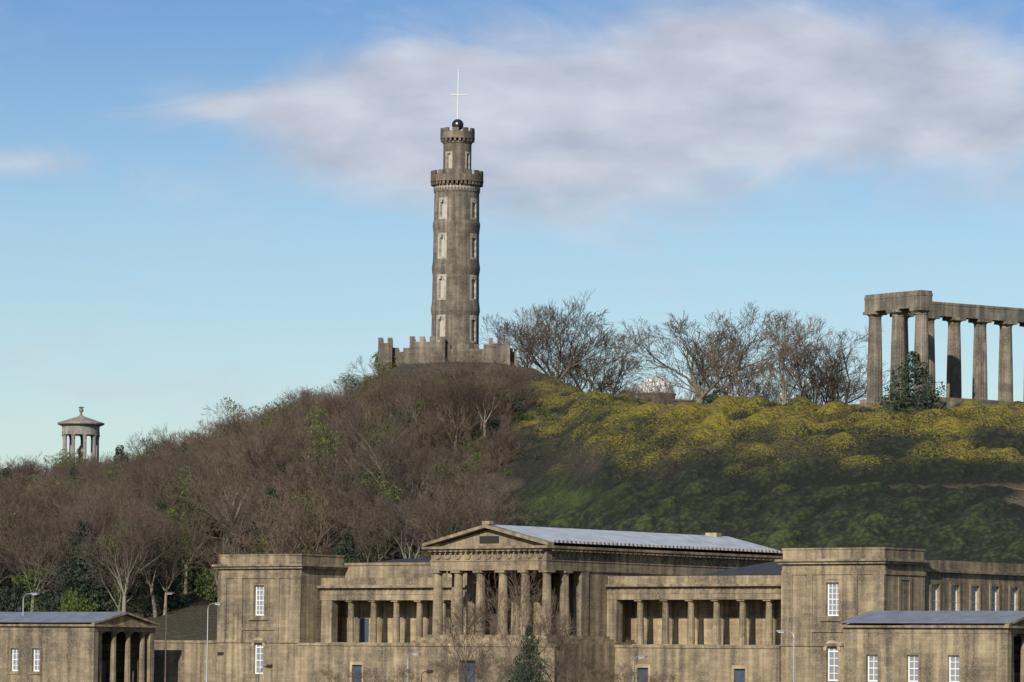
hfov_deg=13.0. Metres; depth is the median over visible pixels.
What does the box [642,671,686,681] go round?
shrub
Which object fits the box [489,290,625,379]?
summit tree
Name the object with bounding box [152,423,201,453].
skyline tree
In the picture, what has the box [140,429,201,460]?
skyline tree
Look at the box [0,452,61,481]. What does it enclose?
skyline tree
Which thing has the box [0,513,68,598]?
woodland tree
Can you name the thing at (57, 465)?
skyline tree
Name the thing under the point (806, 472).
terrain
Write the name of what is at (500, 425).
shrub
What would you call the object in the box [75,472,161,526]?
woodland tree
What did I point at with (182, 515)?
ivy on trunk
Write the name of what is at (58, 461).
skyline tree
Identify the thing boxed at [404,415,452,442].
shrub
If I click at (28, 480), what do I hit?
woodland tree
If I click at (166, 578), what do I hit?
woodland tree
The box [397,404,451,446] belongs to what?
shrub
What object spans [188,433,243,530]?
woodland tree
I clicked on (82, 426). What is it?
dugald stewart monument
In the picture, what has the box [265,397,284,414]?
ivy on trunk
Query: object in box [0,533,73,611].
woodland tree
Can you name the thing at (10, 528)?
woodland tree
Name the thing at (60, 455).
ivy on trunk
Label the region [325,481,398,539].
woodland tree
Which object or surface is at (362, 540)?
woodland tree
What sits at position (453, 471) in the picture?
woodland tree
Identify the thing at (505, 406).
shrub
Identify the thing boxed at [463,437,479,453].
shrub
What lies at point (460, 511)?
woodland tree
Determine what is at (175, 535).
woodland tree
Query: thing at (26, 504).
woodland tree
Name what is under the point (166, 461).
woodland tree
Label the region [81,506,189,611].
woodland tree
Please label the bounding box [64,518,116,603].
woodland tree
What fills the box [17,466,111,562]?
woodland tree
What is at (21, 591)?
wood understorey
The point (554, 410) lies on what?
shrub
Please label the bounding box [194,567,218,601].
bush
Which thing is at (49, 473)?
woodland tree
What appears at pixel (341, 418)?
woodland tree
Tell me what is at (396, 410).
shrub
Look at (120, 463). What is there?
woodland tree
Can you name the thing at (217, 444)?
woodland tree
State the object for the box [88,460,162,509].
woodland tree
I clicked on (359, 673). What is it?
shrub
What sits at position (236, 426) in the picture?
woodland tree
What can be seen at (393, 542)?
wood understorey
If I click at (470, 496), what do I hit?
woodland tree
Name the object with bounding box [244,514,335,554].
woodland tree
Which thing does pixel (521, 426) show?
shrub
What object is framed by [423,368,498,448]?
woodland tree
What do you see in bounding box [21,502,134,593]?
woodland tree
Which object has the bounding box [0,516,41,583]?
woodland tree
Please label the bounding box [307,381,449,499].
woodland tree
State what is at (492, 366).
shrub
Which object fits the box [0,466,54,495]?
woodland tree
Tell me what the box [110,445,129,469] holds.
conifer
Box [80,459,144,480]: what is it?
woodland tree
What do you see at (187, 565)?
woodland tree
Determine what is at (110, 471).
ivy on trunk
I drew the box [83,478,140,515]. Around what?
woodland tree
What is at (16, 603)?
bush
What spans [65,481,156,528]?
woodland tree
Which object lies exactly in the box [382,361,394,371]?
base ivy
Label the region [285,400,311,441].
ivy on trunk
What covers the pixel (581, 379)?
summit tree
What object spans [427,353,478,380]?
shrub
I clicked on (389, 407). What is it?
shrub
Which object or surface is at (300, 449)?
woodland tree
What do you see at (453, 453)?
shrub
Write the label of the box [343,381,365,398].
shrub
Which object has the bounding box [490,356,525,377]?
shrub
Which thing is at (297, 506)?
woodland tree
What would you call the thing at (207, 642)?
street lamp
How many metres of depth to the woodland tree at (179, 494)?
532.19 m
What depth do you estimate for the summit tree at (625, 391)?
640.14 m
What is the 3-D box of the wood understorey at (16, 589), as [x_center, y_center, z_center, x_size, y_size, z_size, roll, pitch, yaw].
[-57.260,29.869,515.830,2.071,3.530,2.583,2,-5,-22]
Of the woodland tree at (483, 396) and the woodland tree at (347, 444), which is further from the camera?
the woodland tree at (483, 396)
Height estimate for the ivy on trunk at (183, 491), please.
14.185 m
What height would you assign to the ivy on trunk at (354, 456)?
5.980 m
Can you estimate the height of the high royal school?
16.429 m
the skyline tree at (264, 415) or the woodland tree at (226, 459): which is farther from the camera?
the skyline tree at (264, 415)
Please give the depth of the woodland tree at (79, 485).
565.80 m
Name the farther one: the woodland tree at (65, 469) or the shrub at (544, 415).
the woodland tree at (65, 469)
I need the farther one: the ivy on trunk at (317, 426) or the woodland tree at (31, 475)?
the woodland tree at (31, 475)
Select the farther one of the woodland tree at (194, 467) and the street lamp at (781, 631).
the woodland tree at (194, 467)
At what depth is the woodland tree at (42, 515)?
547.96 m
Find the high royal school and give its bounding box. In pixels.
[0,521,1023,681]
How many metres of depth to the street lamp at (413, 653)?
416.74 m
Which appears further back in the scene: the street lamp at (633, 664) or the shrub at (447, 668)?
the shrub at (447, 668)
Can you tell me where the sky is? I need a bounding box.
[0,0,1023,472]
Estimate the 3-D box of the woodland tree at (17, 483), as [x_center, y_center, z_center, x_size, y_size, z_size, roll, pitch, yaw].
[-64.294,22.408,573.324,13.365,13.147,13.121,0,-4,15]
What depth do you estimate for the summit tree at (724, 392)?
592.33 m
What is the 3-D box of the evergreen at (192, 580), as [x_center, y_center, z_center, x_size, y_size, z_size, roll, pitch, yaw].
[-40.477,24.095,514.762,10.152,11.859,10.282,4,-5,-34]
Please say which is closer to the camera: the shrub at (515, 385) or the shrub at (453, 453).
the shrub at (453, 453)
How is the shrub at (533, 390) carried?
on the terrain
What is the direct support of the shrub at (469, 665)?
on the terrain
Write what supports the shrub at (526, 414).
on the terrain
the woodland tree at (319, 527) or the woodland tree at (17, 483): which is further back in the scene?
the woodland tree at (17, 483)
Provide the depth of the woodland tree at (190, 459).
553.83 m
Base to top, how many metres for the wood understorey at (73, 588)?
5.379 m
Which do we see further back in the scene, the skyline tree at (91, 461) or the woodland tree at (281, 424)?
the skyline tree at (91, 461)
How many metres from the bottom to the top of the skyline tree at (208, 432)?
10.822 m
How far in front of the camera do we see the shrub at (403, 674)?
402.70 m
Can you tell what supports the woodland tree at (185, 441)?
on the terrain
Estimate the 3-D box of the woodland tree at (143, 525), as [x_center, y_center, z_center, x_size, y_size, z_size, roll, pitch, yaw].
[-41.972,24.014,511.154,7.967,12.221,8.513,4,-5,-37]
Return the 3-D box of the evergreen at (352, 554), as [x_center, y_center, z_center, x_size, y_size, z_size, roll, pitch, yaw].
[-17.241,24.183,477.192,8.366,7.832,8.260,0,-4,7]
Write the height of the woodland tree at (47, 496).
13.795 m
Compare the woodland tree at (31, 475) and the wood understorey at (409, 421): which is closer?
the wood understorey at (409, 421)
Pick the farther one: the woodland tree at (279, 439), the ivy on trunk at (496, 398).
the woodland tree at (279, 439)
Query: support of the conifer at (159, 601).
on the terrain
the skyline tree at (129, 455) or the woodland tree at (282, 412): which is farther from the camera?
the skyline tree at (129, 455)
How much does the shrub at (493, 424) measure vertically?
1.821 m
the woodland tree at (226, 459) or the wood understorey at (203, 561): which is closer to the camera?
the wood understorey at (203, 561)
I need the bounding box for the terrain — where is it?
[0,362,1023,640]
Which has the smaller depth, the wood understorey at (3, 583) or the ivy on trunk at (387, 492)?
the ivy on trunk at (387, 492)
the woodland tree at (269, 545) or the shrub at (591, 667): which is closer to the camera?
the shrub at (591, 667)
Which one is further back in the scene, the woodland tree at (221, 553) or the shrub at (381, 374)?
the shrub at (381, 374)
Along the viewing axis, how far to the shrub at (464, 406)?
528.49 m
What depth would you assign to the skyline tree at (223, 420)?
640.75 m
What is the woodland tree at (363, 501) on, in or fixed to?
on the terrain
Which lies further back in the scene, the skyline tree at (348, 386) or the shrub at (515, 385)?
the skyline tree at (348, 386)
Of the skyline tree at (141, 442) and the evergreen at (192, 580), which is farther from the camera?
the skyline tree at (141, 442)
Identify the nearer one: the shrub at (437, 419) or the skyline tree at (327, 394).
the shrub at (437, 419)
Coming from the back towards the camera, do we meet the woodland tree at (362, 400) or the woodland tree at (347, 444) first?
the woodland tree at (362, 400)
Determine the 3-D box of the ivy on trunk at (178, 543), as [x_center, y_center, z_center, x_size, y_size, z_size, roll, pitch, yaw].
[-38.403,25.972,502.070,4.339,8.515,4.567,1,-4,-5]
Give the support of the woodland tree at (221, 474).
on the terrain
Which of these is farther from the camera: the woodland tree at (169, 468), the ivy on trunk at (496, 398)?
the woodland tree at (169, 468)
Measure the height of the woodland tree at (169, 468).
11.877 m
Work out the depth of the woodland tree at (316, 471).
500.75 m
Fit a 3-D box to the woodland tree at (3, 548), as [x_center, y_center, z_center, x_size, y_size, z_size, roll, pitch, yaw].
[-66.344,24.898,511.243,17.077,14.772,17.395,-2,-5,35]
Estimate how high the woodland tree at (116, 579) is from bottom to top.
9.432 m
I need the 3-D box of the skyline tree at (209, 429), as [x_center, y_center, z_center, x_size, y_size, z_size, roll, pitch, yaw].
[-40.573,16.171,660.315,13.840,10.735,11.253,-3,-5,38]
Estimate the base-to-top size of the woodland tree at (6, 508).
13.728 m
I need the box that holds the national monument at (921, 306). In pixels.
[851,290,1023,407]
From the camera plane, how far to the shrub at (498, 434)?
514.83 m
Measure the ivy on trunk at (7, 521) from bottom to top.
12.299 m
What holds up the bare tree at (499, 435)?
on the terrain
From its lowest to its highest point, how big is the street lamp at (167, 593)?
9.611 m
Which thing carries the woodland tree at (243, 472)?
on the terrain
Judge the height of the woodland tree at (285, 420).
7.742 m
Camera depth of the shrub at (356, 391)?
555.27 m
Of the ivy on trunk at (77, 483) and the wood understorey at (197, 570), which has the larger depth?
the ivy on trunk at (77, 483)
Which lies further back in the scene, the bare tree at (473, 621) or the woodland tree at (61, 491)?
the woodland tree at (61, 491)
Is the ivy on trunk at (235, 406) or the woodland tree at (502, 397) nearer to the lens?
the woodland tree at (502, 397)
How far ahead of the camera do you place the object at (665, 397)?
620.85 m
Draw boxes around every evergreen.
[0,468,9,492]
[2,469,17,486]
[13,532,67,599]
[34,520,131,611]
[61,467,80,499]
[114,499,201,597]
[175,442,193,463]
[193,503,230,554]
[239,487,295,553]
[332,532,366,577]
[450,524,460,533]
[505,624,548,681]
[702,394,717,404]
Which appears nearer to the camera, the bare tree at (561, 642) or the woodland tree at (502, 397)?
the bare tree at (561, 642)
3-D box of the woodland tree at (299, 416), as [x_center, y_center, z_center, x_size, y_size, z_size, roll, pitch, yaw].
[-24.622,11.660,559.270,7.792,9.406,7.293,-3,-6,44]
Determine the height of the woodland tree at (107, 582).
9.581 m
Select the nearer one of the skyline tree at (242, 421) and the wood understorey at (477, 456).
the wood understorey at (477, 456)
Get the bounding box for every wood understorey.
[0,570,22,594]
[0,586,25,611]
[8,586,22,610]
[8,592,25,610]
[13,585,37,611]
[22,585,60,611]
[55,577,95,611]
[60,587,78,611]
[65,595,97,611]
[190,560,205,573]
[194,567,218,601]
[196,543,210,567]
[330,473,363,516]
[348,467,383,524]
[361,534,386,561]
[378,504,415,550]
[394,410,417,438]
[424,461,450,499]
[467,447,481,472]
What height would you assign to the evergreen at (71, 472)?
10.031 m
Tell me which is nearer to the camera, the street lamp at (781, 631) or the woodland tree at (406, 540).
the street lamp at (781, 631)
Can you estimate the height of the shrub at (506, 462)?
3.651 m
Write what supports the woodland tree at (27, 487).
on the terrain
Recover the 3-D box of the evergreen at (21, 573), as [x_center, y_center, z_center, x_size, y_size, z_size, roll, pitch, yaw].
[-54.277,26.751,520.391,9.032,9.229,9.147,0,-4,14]
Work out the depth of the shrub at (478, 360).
552.10 m
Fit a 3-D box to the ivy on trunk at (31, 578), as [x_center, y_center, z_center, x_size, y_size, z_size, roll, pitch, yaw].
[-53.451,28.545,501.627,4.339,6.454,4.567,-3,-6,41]
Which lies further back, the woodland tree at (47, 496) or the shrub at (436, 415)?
the woodland tree at (47, 496)
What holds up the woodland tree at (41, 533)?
on the terrain
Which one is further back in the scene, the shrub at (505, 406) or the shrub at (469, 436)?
the shrub at (505, 406)
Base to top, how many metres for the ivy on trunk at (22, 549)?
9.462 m
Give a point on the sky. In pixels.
(202, 201)
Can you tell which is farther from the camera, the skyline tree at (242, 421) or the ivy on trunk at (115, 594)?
the skyline tree at (242, 421)
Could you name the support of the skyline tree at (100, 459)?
on the terrain
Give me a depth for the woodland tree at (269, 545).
484.14 m
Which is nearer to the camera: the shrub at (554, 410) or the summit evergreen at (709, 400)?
the shrub at (554, 410)
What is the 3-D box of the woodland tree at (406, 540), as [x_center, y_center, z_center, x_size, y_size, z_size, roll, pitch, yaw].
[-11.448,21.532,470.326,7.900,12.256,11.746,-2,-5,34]
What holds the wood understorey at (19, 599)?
on the terrain
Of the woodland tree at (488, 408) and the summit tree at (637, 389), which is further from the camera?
the summit tree at (637, 389)
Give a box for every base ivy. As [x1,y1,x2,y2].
[369,352,396,367]
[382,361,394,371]
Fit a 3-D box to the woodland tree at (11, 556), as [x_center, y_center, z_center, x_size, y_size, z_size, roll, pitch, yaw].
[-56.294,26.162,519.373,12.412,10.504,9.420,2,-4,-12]
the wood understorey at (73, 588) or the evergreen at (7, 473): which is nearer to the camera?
the wood understorey at (73, 588)
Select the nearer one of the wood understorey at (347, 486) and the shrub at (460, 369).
the wood understorey at (347, 486)
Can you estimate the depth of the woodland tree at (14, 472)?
644.19 m
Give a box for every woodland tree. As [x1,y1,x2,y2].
[0,466,26,484]
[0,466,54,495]
[0,469,38,508]
[0,479,49,518]
[0,482,52,592]
[0,493,40,587]
[0,494,45,578]
[0,506,24,572]
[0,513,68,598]
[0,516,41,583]
[0,523,62,591]
[0,532,26,587]
[0,533,27,585]
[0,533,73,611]
[1,476,68,507]
[1,512,76,611]
[4,479,58,511]
[8,471,61,498]
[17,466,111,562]
[21,496,69,542]
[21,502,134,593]
[22,468,40,484]
[26,470,131,531]
[36,476,113,519]
[37,466,98,486]
[37,489,141,594]
[37,502,157,597]
[40,462,86,495]
[45,462,85,480]
[49,483,153,556]
[52,475,101,498]
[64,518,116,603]
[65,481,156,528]
[73,541,161,611]
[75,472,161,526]
[78,494,182,608]
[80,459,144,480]
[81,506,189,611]
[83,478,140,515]
[85,477,196,520]
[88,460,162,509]
[93,543,141,599]
[105,498,190,617]
[106,453,157,497]
[108,491,220,569]
[116,450,213,492]
[116,501,175,588]
[117,451,227,537]
[120,452,166,505]
[123,452,190,511]
[129,462,235,578]
[130,451,163,463]
[131,539,205,614]
[136,449,189,500]
[140,464,220,564]
[145,450,226,513]
[149,451,229,530]
[151,511,210,586]
[152,503,219,593]
[167,461,297,548]
[169,436,276,506]
[177,448,221,505]
[179,438,280,553]
[185,486,276,560]
[185,536,245,593]
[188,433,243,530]
[197,435,282,522]
[197,453,247,526]
[200,433,240,463]
[202,428,292,507]
[211,430,298,530]
[213,418,286,473]
[220,420,285,523]
[223,494,357,553]
[224,434,347,514]
[236,419,286,446]
[238,435,391,554]
[239,420,306,477]
[241,415,268,432]
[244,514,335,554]
[245,533,304,553]
[252,419,349,483]
[254,415,296,446]
[257,502,337,554]
[259,468,363,553]
[260,427,358,474]
[261,411,298,438]
[262,495,346,554]
[264,401,317,440]
[266,438,353,491]
[270,399,309,442]
[271,435,354,501]
[272,463,347,531]
[277,396,341,450]
[282,397,343,447]
[283,396,365,465]
[290,480,350,535]
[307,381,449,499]
[317,408,380,481]
[317,474,446,560]
[319,415,423,514]
[321,405,354,470]
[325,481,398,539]
[328,500,413,562]
[333,485,383,555]
[343,425,461,556]
[349,388,381,426]
[357,487,449,559]
[364,477,549,552]
[381,489,438,557]
[392,376,441,430]
[403,439,456,498]
[405,459,532,557]
[405,499,510,557]
[420,447,505,525]
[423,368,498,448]
[423,372,459,409]
[432,375,484,420]
[451,370,519,437]
[462,375,501,417]
[466,366,509,429]
[477,379,522,421]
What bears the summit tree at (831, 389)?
on the terrain
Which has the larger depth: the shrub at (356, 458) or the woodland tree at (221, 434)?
the woodland tree at (221, 434)
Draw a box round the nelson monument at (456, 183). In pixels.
[378,69,516,373]
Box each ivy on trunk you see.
[0,510,20,561]
[4,530,40,585]
[5,529,32,586]
[12,568,47,611]
[26,475,60,509]
[43,448,74,465]
[54,451,84,469]
[59,458,86,472]
[66,476,93,500]
[99,521,138,611]
[104,464,135,490]
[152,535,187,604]
[158,466,199,579]
[164,503,209,592]
[171,465,205,551]
[221,397,246,427]
[248,406,280,432]
[250,534,289,553]
[255,418,283,439]
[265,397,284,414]
[266,406,292,422]
[275,449,313,496]
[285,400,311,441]
[293,490,329,553]
[304,408,341,547]
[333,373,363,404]
[337,438,373,487]
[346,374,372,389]
[361,464,406,560]
[362,421,403,478]
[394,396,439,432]
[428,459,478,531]
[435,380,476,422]
[476,379,515,426]
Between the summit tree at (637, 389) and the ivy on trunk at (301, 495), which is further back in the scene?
the summit tree at (637, 389)
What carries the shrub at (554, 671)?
on the terrain
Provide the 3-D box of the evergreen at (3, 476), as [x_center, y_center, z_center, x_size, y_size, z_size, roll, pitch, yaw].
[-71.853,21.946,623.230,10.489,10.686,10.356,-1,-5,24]
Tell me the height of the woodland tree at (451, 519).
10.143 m
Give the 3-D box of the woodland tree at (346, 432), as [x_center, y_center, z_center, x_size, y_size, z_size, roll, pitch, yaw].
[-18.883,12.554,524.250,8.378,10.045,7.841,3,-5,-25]
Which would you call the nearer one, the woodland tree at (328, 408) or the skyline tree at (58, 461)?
the woodland tree at (328, 408)
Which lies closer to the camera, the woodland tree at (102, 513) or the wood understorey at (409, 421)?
the woodland tree at (102, 513)
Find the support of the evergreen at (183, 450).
on the terrain
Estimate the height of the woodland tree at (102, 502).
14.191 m
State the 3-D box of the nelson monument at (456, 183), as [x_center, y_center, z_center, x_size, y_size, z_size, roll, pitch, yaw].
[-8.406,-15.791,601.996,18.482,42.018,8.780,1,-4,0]
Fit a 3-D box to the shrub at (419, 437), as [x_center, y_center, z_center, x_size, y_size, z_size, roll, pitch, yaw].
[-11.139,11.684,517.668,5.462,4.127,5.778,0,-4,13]
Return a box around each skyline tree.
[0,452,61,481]
[0,457,36,479]
[14,456,56,477]
[41,450,83,468]
[46,459,74,473]
[68,452,115,469]
[83,452,132,465]
[110,444,161,460]
[123,430,167,459]
[129,441,161,458]
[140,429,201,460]
[142,435,206,459]
[148,432,179,458]
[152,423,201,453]
[156,426,223,460]
[157,430,195,455]
[158,441,209,454]
[182,421,236,445]
[187,416,249,444]
[192,434,228,451]
[197,402,270,443]
[225,399,277,435]
[243,405,280,431]
[247,403,306,426]
[280,387,326,405]
[286,381,359,406]
[295,388,325,421]
[304,387,341,407]
[330,375,367,405]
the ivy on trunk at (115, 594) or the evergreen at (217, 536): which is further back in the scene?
the evergreen at (217, 536)
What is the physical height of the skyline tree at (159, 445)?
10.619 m
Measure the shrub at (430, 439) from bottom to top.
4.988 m
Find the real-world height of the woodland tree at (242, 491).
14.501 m
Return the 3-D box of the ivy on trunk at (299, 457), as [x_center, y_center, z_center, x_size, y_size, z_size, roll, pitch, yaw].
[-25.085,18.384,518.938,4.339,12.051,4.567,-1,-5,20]
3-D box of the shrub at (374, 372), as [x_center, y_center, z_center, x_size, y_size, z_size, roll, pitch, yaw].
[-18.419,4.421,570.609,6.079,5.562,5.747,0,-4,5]
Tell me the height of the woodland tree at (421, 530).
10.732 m
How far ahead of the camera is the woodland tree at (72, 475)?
598.05 m
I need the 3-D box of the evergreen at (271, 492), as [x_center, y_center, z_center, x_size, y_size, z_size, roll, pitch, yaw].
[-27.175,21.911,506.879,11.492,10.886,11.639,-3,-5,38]
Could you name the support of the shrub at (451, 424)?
on the terrain
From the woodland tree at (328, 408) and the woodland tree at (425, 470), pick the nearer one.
the woodland tree at (425, 470)
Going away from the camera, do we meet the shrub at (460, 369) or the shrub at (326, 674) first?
the shrub at (326, 674)
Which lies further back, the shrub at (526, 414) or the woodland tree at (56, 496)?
the woodland tree at (56, 496)
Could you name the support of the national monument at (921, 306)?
on the terrain
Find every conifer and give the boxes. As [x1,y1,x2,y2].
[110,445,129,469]
[127,548,191,613]
[707,390,719,403]
[874,351,952,411]
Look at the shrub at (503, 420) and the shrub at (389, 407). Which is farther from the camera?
the shrub at (389, 407)
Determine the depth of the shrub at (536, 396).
533.75 m
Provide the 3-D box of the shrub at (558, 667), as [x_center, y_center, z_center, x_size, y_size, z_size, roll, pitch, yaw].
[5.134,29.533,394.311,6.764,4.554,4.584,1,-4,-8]
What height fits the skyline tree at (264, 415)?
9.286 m
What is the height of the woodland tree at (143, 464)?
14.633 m
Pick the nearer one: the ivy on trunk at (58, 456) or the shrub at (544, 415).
the shrub at (544, 415)
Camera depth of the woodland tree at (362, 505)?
484.94 m
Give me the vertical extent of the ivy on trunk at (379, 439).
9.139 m
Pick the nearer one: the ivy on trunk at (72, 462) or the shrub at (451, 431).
the shrub at (451, 431)
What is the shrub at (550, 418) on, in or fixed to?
on the terrain
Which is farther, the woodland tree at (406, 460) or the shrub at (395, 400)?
the shrub at (395, 400)
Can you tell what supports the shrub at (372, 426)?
on the terrain
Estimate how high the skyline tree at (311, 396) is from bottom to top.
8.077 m
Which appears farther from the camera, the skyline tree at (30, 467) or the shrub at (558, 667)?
the skyline tree at (30, 467)
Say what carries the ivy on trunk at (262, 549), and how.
on the terrain
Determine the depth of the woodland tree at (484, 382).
525.54 m
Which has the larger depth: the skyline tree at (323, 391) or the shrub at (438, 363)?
the skyline tree at (323, 391)
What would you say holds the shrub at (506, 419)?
on the terrain
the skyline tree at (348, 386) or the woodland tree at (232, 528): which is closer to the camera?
the woodland tree at (232, 528)
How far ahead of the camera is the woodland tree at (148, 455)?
634.55 m
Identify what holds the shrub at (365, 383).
on the terrain
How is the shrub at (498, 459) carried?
on the terrain
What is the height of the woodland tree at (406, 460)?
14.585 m
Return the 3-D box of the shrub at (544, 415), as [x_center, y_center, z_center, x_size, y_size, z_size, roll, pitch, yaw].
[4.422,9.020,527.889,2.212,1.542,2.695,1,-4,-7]
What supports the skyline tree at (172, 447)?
on the terrain
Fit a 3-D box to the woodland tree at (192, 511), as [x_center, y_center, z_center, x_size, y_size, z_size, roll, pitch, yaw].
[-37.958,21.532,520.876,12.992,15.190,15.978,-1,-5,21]
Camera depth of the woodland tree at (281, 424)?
580.65 m
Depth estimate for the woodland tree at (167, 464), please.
567.16 m
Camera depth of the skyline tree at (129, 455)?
690.39 m
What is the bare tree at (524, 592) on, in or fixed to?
on the terrain
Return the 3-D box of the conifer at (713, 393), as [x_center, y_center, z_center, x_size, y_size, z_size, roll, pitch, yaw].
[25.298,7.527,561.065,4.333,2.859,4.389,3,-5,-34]
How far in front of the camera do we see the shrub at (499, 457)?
506.50 m
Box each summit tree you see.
[479,303,573,367]
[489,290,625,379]
[517,333,646,393]
[535,322,655,396]
[575,367,636,398]
[604,373,692,403]
[615,302,822,403]
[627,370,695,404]
[686,336,769,398]
[694,309,845,404]
[733,374,799,402]
[748,326,910,403]
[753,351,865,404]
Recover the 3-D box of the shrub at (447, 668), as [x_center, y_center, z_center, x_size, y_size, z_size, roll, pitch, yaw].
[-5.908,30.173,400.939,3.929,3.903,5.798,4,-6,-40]
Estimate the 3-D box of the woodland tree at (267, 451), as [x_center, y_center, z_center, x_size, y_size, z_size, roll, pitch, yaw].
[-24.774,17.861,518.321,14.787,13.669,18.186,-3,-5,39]
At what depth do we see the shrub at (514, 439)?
508.70 m
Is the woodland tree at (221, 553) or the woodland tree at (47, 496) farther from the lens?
the woodland tree at (47, 496)
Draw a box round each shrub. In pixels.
[308,666,363,681]
[340,438,392,471]
[342,666,395,681]
[343,380,381,406]
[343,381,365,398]
[344,353,390,384]
[347,405,371,428]
[352,400,401,428]
[359,374,372,388]
[362,407,372,424]
[363,407,392,429]
[363,420,380,431]
[366,368,396,381]
[372,372,385,383]
[384,359,441,389]
[386,663,425,681]
[389,394,432,423]
[391,404,409,419]
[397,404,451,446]
[399,426,438,452]
[400,419,444,451]
[401,394,444,422]
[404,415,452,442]
[411,416,469,448]
[417,381,464,419]
[420,400,465,424]
[421,403,464,439]
[423,406,452,435]
[424,658,463,681]
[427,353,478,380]
[427,418,477,445]
[433,418,477,447]
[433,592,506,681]
[436,406,484,443]
[439,395,498,420]
[442,446,467,460]
[444,352,488,384]
[444,433,478,456]
[444,648,499,681]
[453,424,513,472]
[459,410,497,435]
[459,461,470,470]
[461,399,501,425]
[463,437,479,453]
[465,355,506,375]
[465,450,505,474]
[467,653,517,681]
[468,435,500,457]
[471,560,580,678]
[473,392,520,426]
[476,426,525,445]
[476,428,525,462]
[478,356,515,381]
[478,447,519,469]
[480,415,520,445]
[484,447,514,470]
[485,383,552,410]
[486,419,501,430]
[487,399,544,431]
[488,367,534,403]
[489,412,517,425]
[489,665,536,681]
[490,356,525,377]
[492,445,504,457]
[494,437,539,459]
[498,414,524,432]
[502,378,546,408]
[506,421,523,430]
[509,399,522,411]
[510,410,522,417]
[513,413,525,422]
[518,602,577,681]
[519,411,535,421]
[531,454,542,461]
[532,660,569,681]
[534,405,548,414]
[537,653,606,681]
[540,411,556,421]
[542,413,557,421]
[548,407,558,412]
[568,656,641,681]
[603,666,657,681]
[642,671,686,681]
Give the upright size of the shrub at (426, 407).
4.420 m
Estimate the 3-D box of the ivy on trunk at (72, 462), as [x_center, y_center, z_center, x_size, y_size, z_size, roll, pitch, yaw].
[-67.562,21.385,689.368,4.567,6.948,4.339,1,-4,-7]
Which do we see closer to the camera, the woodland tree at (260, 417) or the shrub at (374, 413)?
the shrub at (374, 413)
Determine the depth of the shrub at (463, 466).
509.18 m
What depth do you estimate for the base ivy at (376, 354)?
598.26 m
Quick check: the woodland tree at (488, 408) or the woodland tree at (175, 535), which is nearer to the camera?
the woodland tree at (175, 535)
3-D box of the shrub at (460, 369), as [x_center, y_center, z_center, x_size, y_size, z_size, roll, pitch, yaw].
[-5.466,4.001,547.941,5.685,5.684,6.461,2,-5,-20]
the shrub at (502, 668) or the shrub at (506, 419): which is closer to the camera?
the shrub at (502, 668)
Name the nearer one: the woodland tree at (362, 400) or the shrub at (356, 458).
the shrub at (356, 458)
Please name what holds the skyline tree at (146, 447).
on the terrain
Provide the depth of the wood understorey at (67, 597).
498.13 m
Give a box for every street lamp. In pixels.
[22,593,38,623]
[164,592,174,681]
[206,603,222,681]
[407,652,420,681]
[632,656,646,681]
[776,630,794,681]
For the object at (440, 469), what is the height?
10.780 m
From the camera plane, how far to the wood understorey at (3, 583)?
531.64 m
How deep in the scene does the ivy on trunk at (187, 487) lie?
534.09 m
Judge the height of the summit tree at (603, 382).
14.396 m
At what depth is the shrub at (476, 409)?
527.14 m
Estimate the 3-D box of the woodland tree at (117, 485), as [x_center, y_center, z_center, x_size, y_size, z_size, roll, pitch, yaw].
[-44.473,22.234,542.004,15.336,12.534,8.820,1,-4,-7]
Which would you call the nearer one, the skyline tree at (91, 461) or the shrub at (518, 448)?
the shrub at (518, 448)
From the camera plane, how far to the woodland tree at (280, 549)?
474.92 m
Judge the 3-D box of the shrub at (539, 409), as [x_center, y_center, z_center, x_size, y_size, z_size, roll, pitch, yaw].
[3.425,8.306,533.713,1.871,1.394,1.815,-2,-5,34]
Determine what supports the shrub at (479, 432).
on the terrain
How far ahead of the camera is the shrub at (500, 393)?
524.54 m
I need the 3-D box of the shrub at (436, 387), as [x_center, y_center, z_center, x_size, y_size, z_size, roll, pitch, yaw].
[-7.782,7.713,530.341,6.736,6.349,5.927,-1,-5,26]
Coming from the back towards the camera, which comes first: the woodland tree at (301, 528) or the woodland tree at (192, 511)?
the woodland tree at (192, 511)
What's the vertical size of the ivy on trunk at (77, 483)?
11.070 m
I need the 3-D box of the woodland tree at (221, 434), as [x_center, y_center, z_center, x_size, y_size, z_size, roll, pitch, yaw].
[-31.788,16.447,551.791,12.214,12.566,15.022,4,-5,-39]
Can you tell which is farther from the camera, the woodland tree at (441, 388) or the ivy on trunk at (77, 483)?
the ivy on trunk at (77, 483)
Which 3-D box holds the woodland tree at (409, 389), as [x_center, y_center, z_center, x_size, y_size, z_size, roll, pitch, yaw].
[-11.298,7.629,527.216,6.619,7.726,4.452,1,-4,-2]
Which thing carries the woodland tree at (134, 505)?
on the terrain
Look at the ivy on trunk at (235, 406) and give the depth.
660.06 m
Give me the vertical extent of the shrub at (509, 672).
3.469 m
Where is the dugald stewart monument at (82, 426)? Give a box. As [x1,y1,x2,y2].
[57,407,104,464]
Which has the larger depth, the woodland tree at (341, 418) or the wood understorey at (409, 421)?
the woodland tree at (341, 418)
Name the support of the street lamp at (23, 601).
on the terrain
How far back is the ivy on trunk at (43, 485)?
560.74 m
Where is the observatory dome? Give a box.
[633,377,693,404]
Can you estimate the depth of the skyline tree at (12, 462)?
682.17 m
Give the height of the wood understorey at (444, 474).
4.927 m

